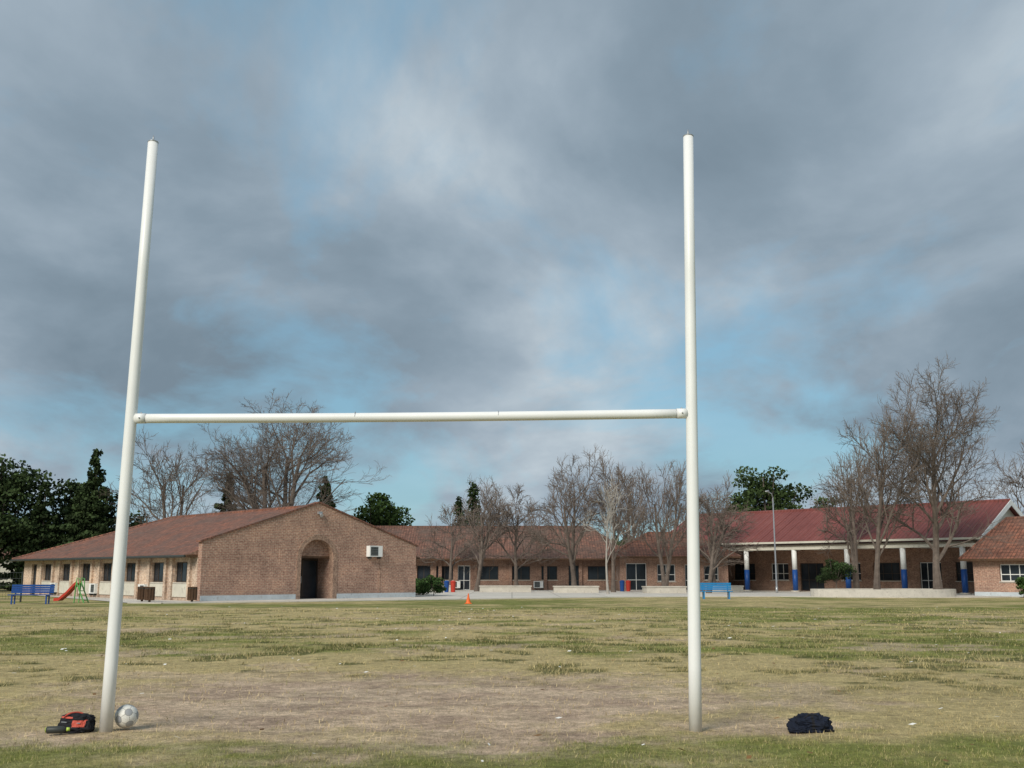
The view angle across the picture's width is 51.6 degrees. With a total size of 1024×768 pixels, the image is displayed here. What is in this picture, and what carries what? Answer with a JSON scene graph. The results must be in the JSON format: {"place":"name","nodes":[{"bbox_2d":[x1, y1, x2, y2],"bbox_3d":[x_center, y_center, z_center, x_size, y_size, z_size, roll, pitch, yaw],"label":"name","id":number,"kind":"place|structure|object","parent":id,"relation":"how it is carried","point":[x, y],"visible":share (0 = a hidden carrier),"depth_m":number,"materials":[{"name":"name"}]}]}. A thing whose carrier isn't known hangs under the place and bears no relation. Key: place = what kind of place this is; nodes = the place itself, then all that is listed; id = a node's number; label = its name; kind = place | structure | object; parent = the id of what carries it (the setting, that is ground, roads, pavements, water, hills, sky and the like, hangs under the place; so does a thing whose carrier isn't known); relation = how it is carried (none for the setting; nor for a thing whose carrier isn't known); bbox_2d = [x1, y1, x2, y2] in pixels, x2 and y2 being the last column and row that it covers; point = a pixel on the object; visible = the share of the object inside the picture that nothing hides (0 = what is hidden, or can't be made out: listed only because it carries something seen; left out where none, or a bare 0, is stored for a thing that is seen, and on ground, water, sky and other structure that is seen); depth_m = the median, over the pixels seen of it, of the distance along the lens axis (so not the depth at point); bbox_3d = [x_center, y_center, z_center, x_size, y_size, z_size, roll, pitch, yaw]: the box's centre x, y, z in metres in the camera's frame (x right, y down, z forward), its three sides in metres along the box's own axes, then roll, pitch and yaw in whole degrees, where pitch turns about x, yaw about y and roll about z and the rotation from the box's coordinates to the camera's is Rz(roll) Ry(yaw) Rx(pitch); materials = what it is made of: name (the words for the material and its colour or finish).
{"place":"outdoors","nodes":[
{"label":"outdoors","id":0,"kind":"place"},
{"bbox_2d":[0,559,13,583],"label":"walls","id":1,"kind":"structure","parent":0,"point":[2,569],"depth_m":116.96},
{"bbox_2d":[0,589,1023,767],"bbox_3d":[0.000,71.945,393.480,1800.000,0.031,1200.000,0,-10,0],"label":"ground","id":2,"kind":"structure","parent":0,"point":[188,711],"depth_m":14.00,"materials":[{"name":"green plant"}]},
{"bbox_2d":[0,572,23,601],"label":"wire fence","id":3,"kind":"object","parent":2,"relation":"on","point":[21,578],"visible":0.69,"depth_m":54.96,"materials":[{"name":"metal"}]},
{"bbox_2d":[8,584,54,603],"bbox_3d":[-23.309,10.193,51.301,2.000,0.934,0.631,1,-10,-6],"label":"park bench","id":4,"kind":"object","parent":2,"relation":"on","point":[49,590],"visible":0.98,"depth_m":51.51,"materials":[{"name":"blue paint"}]},
{"bbox_2d":[0,454,72,571],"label":"leafy tree","id":5,"kind":"object","parent":2,"relation":"on","point":[13,485],"visible":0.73,"depth_m":90.89,"materials":[{"name":"green plant"}]},
{"bbox_2d":[45,726,69,733],"bbox_3d":[-4.226,3.214,9.840,0.211,0.066,0.066,3,-11,-17],"label":"water bottle","id":6,"kind":"object","parent":2,"relation":"on","point":[54,729],"visible":1,"depth_m":9.81,"materials":[{"name":"metal"}]},
{"bbox_2d":[53,578,88,602],"bbox_3d":[-22.173,10.393,53.320,1.652,1.280,0.550,-1,-10,6],"label":"playground slide","id":7,"kind":"object","parent":2,"relation":"on","point":[70,590],"visible":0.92,"depth_m":53.16,"materials":[{"name":"red plastic"}]},
{"bbox_2d":[58,711,95,732],"bbox_3d":[-4.134,3.193,10.014,0.379,0.183,0.292,-2,-10,11],"label":"sports bag","id":8,"kind":"object","parent":2,"relation":"on","point":[78,722],"visible":0.94,"depth_m":9.95,"materials":[{"name":"black fabric"}]},
{"bbox_2d":[114,704,138,727],"bbox_3d":[-3.714,3.202,10.195,0.220,0.220,0.220,26,12,-12],"label":"soccer ball","id":9,"kind":"object","parent":2,"relation":"on","point":[126,716],"visible":1,"depth_m":10.12,"materials":[{"name":"white leather"}]},
{"bbox_2d":[96,427,219,526],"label":"bare tree","id":10,"kind":"object","parent":2,"relation":"on","point":[165,482],"visible":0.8,"depth_m":92.31,"materials":[{"name":"brown plant"}]},
{"bbox_2d":[185,389,389,512],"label":"bare tree","id":11,"kind":"object","parent":2,"relation":"on","point":[252,500],"visible":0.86,"depth_m":95.97,"materials":[{"name":"brown plant"}]},
{"bbox_2d":[99,130,701,731],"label":"rugby goal posts","id":12,"kind":"object","parent":2,"relation":"on","point":[133,418],"visible":0.98,"depth_m":10.51,"materials":[{"name":"metal"}]},
{"bbox_2d":[465,593,471,603],"bbox_3d":[-2.145,10.531,51.957,0.340,0.500,0.340,0,-10,0],"label":"traffic cone","id":13,"kind":"object","parent":2,"relation":"on","point":[468,600],"visible":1,"depth_m":51.87,"materials":[{"name":"orange plastic"}]},
{"bbox_2d":[16,606,1000,761],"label":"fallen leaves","id":14,"kind":"object","parent":2,"relation":"on","point":[748,757],"visible":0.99,"depth_m":16.41,"materials":[{"name":"brown plant"}]},
{"bbox_2d":[127,596,1022,603],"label":"pavement kerb","id":15,"kind":"structure","parent":2,"relation":"on","point":[556,597],"depth_m":62.25,"materials":[{"name":"concrete"}]},
{"bbox_2d":[615,535,638,545],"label":"distant trees","id":16,"kind":"object","parent":2,"relation":"on","point":[618,543],"depth_m":169.34,"materials":[{"name":"green plant"}]},
{"bbox_2d":[700,583,732,598],"bbox_3d":[11.800,11.973,61.244,1.850,0.934,0.631,0,-10,0],"label":"park bench","id":17,"kind":"object","parent":2,"relation":"on","point":[727,587],"visible":0.84,"depth_m":61.44,"materials":[{"name":"blue paint"}]},
{"bbox_2d":[786,713,833,732],"bbox_3d":[2.811,3.206,10.039,0.443,0.167,0.298,1,-10,-6],"label":"navy backpack","id":18,"kind":"object","parent":2,"relation":"on","point":[809,722],"visible":1,"depth_m":9.94,"materials":[{"name":"fabric"}]},
{"bbox_2d":[808,441,886,587],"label":"bare tree","id":19,"kind":"object","parent":2,"relation":"on","point":[851,541],"visible":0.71,"depth_m":78.77,"materials":[{"name":"brown plant"}]},
{"bbox_2d":[1015,576,1023,597],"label":"shrub","id":20,"kind":"object","parent":2,"relation":"on","point":[1019,581],"visible":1,"depth_m":64.88,"materials":[{"name":"green plant"}]},
{"bbox_2d":[0,0,1023,540],"label":"sky","id":21,"kind":"structure","parent":0,"point":[360,206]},
{"bbox_2d":[16,590,1022,602],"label":"pavement","id":22,"kind":"structure","parent":0,"point":[461,594],"depth_m":70.16,"materials":[{"name":"concrete"}]},
{"bbox_2d":[0,482,63,590],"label":"fir tree","id":23,"kind":"object","parent":22,"relation":"on","point":[41,518],"visible":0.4,"depth_m":90.53,"materials":[{"name":"green plant"}]},
{"bbox_2d":[46,478,117,540],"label":"tree","id":24,"kind":"object","parent":22,"relation":"on","point":[72,492],"visible":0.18,"depth_m":95.81,"materials":[{"name":"green plant"}]},
{"bbox_2d":[55,448,116,543],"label":"fir tree","id":25,"kind":"object","parent":22,"relation":"on","point":[97,520],"visible":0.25,"depth_m":91.80,"materials":[{"name":"green plant"}]},
{"bbox_2d":[129,510,150,526],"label":"pine tree","id":26,"kind":"object","parent":22,"relation":"on","point":[134,523],"visible":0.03,"depth_m":97.11,"materials":[{"name":"green plant"}]},
{"bbox_2d":[137,587,144,600],"bbox_3d":[-19.400,11.028,55.526,0.520,0.780,0.520,7,-12,-34],"label":"litter bin","id":27,"kind":"object","parent":22,"relation":"on","point":[141,593],"visible":0.76,"depth_m":55.34,"materials":[{"name":"brown wood"}]},
{"bbox_2d":[144,587,154,601],"bbox_3d":[-18.600,10.816,54.344,0.520,0.780,0.520,7,-12,-34],"label":"litter bin","id":28,"kind":"object","parent":22,"relation":"on","point":[149,594],"visible":0.98,"depth_m":54.17,"materials":[{"name":"brown wood"}]},
{"bbox_2d":[187,587,197,601],"bbox_3d":[-16.600,10.922,54.935,0.520,0.780,0.520,7,-12,-34],"label":"litter bin","id":29,"kind":"object","parent":22,"relation":"on","point":[191,593],"visible":0.97,"depth_m":54.77,"materials":[{"name":"brown wood"}]},
{"bbox_2d":[10,501,419,600],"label":"brick hall","id":30,"kind":"structure","parent":22,"relation":"on","point":[319,549],"depth_m":62.23,"materials":[{"name":"brick"}]},
{"bbox_2d":[32,562,187,593],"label":"side windows","id":31,"kind":"structure","parent":30,"relation":"in","point":[181,578],"depth_m":62.85,"materials":[{"name":"black glass"}]},
{"bbox_2d":[300,558,328,597],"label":"entrance door","id":32,"kind":"structure","parent":30,"relation":"in","point":[314,583],"depth_m":62.49,"materials":[{"name":"black"}]},
{"bbox_2d":[214,473,238,511],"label":"fir tree","id":33,"kind":"object","parent":22,"relation":"on","point":[223,499],"visible":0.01,"depth_m":103.14,"materials":[{"name":"green plant"}]},
{"bbox_2d":[316,476,336,507],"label":"fir tree","id":34,"kind":"object","parent":22,"relation":"on","point":[327,495],"visible":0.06,"depth_m":103.47,"materials":[{"name":"green plant"}]},
{"bbox_2d":[352,492,414,525],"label":"evergreen tree","id":35,"kind":"object","parent":22,"relation":"on","point":[378,513],"visible":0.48,"depth_m":103.52,"materials":[{"name":"green plant"}]},
{"bbox_2d":[415,578,433,594],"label":"shrub","id":36,"kind":"object","parent":22,"relation":"on","point":[418,590],"visible":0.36,"depth_m":72.09,"materials":[{"name":"green plant"}]},
{"bbox_2d":[418,575,446,595],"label":"shrub","id":37,"kind":"object","parent":22,"relation":"on","point":[435,584],"visible":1,"depth_m":70.00,"materials":[{"name":"green plant"}]},
{"bbox_2d":[444,580,448,591],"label":"recycling bin","id":38,"kind":"object","parent":22,"relation":"on","point":[446,582],"visible":0.82,"depth_m":82.39,"materials":[{"name":"blue paint"}]},
{"bbox_2d":[414,503,480,584],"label":"bare tree","id":39,"kind":"object","parent":22,"relation":"on","point":[453,541],"visible":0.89,"depth_m":91.09,"materials":[{"name":"brown plant"}]},
{"bbox_2d":[451,580,455,591],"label":"recycling bin","id":40,"kind":"object","parent":22,"relation":"on","point":[453,583],"visible":0.87,"depth_m":82.47,"materials":[{"name":"red plastic"}]},
{"bbox_2d":[453,496,467,525],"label":"cypress tree","id":41,"kind":"object","parent":22,"relation":"on","point":[458,502],"visible":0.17,"depth_m":108.34,"materials":[{"name":"green plant"}]},
{"bbox_2d":[465,480,480,525],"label":"cypress tree","id":42,"kind":"object","parent":22,"relation":"on","point":[473,492],"visible":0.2,"depth_m":109.57,"materials":[{"name":"green plant"}]},
{"bbox_2d":[448,484,521,590],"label":"bare tree","id":43,"kind":"object","parent":22,"relation":"on","point":[483,547],"visible":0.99,"depth_m":86.93,"materials":[{"name":"brown plant"}]},
{"bbox_2d":[452,477,536,525],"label":"bare tree","id":44,"kind":"object","parent":22,"relation":"on","point":[499,495],"visible":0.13,"depth_m":117.87,"materials":[{"name":"brown plant"}]},
{"bbox_2d":[479,585,531,591],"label":"seat","id":45,"kind":"object","parent":22,"relation":"on","point":[505,588],"visible":0.89,"depth_m":82.58,"materials":[{"name":"concrete"}]},
{"bbox_2d":[416,560,611,589],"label":"walls","id":46,"kind":"structure","parent":22,"relation":"on","point":[504,572],"depth_m":93.51,"materials":[{"name":"brown brick"}]},
{"bbox_2d":[376,526,618,559],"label":"tiled roof","id":47,"kind":"structure","parent":46,"relation":"on","point":[592,549],"depth_m":95.50,"materials":[{"name":"tile"}]},
{"bbox_2d":[417,566,608,589],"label":"windows and doors","id":48,"kind":"structure","parent":46,"relation":"attached to","point":[596,573],"depth_m":93.66,"materials":[{"name":"black glass"}]},
{"bbox_2d":[476,483,560,584],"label":"bare tree","id":49,"kind":"object","parent":22,"relation":"on","point":[515,543],"visible":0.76,"depth_m":88.73,"materials":[{"name":"brown plant"}]},
{"bbox_2d":[521,444,611,585],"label":"bare tree","id":50,"kind":"object","parent":22,"relation":"on","point":[572,551],"visible":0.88,"depth_m":84.64,"materials":[{"name":"brown plant"}]},
{"bbox_2d":[553,586,598,592],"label":"seat","id":51,"kind":"object","parent":22,"relation":"on","point":[575,589],"visible":1,"depth_m":80.50,"materials":[{"name":"concrete"}]},
{"bbox_2d":[577,476,633,593],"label":"bare tree","id":52,"kind":"object","parent":22,"relation":"on","point":[609,513],"visible":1,"depth_m":76.64,"materials":[{"name":"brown plant"}]},
{"bbox_2d":[582,450,653,591],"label":"bare tree","id":53,"kind":"object","parent":22,"relation":"on","point":[616,521],"visible":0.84,"depth_m":82.80,"materials":[{"name":"brown plant"}]},
{"bbox_2d":[619,580,624,590],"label":"recycling bin","id":54,"kind":"object","parent":22,"relation":"on","point":[622,582],"visible":1,"depth_m":86.31,"materials":[{"name":"blue paint"}]},
{"bbox_2d":[626,580,630,590],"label":"recycling bin","id":55,"kind":"object","parent":22,"relation":"on","point":[628,584],"visible":1,"depth_m":86.31,"materials":[{"name":"red plastic"}]},
{"bbox_2d":[601,464,656,542],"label":"bare tree","id":56,"kind":"object","parent":22,"relation":"on","point":[628,527],"visible":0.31,"depth_m":115.14,"materials":[{"name":"brown plant"}]},
{"bbox_2d":[641,586,686,592],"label":"seat","id":57,"kind":"object","parent":22,"relation":"on","point":[663,589],"visible":0.86,"depth_m":78.69,"materials":[{"name":"concrete"}]},
{"bbox_2d":[621,460,712,585],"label":"bare tree","id":58,"kind":"object","parent":22,"relation":"on","point":[679,483],"visible":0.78,"depth_m":83.65,"materials":[{"name":"brown plant"}]},
{"bbox_2d":[604,532,740,590],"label":"entrance pavilion","id":59,"kind":"structure","parent":22,"relation":"on","point":[639,568],"depth_m":88.23,"materials":[{"name":"red brick"}]},
{"bbox_2d":[615,563,719,590],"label":"windows and doors","id":60,"kind":"structure","parent":59,"relation":"in","point":[635,572],"depth_m":88.25,"materials":[{"name":"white glass"}]},
{"bbox_2d":[677,470,737,584],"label":"bare tree","id":61,"kind":"object","parent":22,"relation":"on","point":[711,542],"visible":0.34,"depth_m":86.95,"materials":[{"name":"brown plant"}]},
{"bbox_2d":[661,486,765,592],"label":"bare tree","id":62,"kind":"object","parent":22,"relation":"on","point":[714,565],"visible":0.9,"depth_m":79.23,"materials":[{"name":"brown plant"}]},
{"bbox_2d":[712,585,743,591],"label":"seat","id":63,"kind":"object","parent":22,"relation":"on","point":[736,588],"visible":0.32,"depth_m":82.67,"materials":[{"name":"concrete"}]},
{"bbox_2d":[724,466,816,511],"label":"evergreen tree","id":64,"kind":"object","parent":22,"relation":"on","point":[755,495],"visible":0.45,"depth_m":111.41,"materials":[{"name":"green plant"}]},
{"bbox_2d":[765,490,777,592],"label":"street lamp","id":65,"kind":"object","parent":22,"relation":"on","point":[776,586],"visible":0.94,"depth_m":80.05,"materials":[{"name":"metal"}]},
{"bbox_2d":[810,496,842,507],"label":"evergreen tree","id":66,"kind":"object","parent":22,"relation":"on","point":[819,500],"visible":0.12,"depth_m":114.33,"materials":[{"name":"green plant"}]},
{"bbox_2d":[816,559,857,587],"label":"shrub","id":67,"kind":"object","parent":22,"relation":"on","point":[834,570],"visible":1,"depth_m":77.64,"materials":[{"name":"green plant"}]},
{"bbox_2d":[670,499,1023,593],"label":"red roof hall","id":68,"kind":"structure","parent":22,"relation":"on","point":[905,562],"depth_m":84.05,"materials":[{"name":"red tile"}]},
{"bbox_2d":[733,562,973,590],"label":"windows and doors","id":69,"kind":"structure","parent":68,"relation":"in","point":[809,571],"depth_m":87.35,"materials":[{"name":"black glass"}]},
{"bbox_2d":[810,588,955,596],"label":"tree planter","id":70,"kind":"object","parent":22,"relation":"on","point":[872,592],"visible":0.89,"depth_m":65.73,"materials":[{"name":"concrete"}]},
{"bbox_2d":[832,403,940,588],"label":"bare tree","id":71,"kind":"object","parent":70,"relation":"in","point":[879,526],"visible":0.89,"depth_m":69.07,"materials":[{"name":"brown plant"}]},
{"bbox_2d":[838,355,1023,588],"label":"bare tree","id":72,"kind":"object","parent":70,"relation":"in","point":[933,500],"visible":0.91,"depth_m":68.85,"materials":[{"name":"brown plant"}]},
{"bbox_2d":[958,516,1023,595],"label":"brick annex","id":73,"kind":"object","parent":22,"relation":"on","point":[1000,571],"visible":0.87,"depth_m":68.91,"materials":[{"name":"brown brick"}]},
{"bbox_2d":[975,564,1023,595],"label":"windows and doors","id":74,"kind":"structure","parent":73,"relation":"in","point":[1009,572],"depth_m":68.08,"materials":[{"name":"white glass"}]},
{"bbox_2d":[962,439,1023,514],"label":"bare tree","id":75,"kind":"object","parent":22,"relation":"on","point":[1012,481],"visible":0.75,"depth_m":83.58,"materials":[{"name":"brown plant"}]}
]}

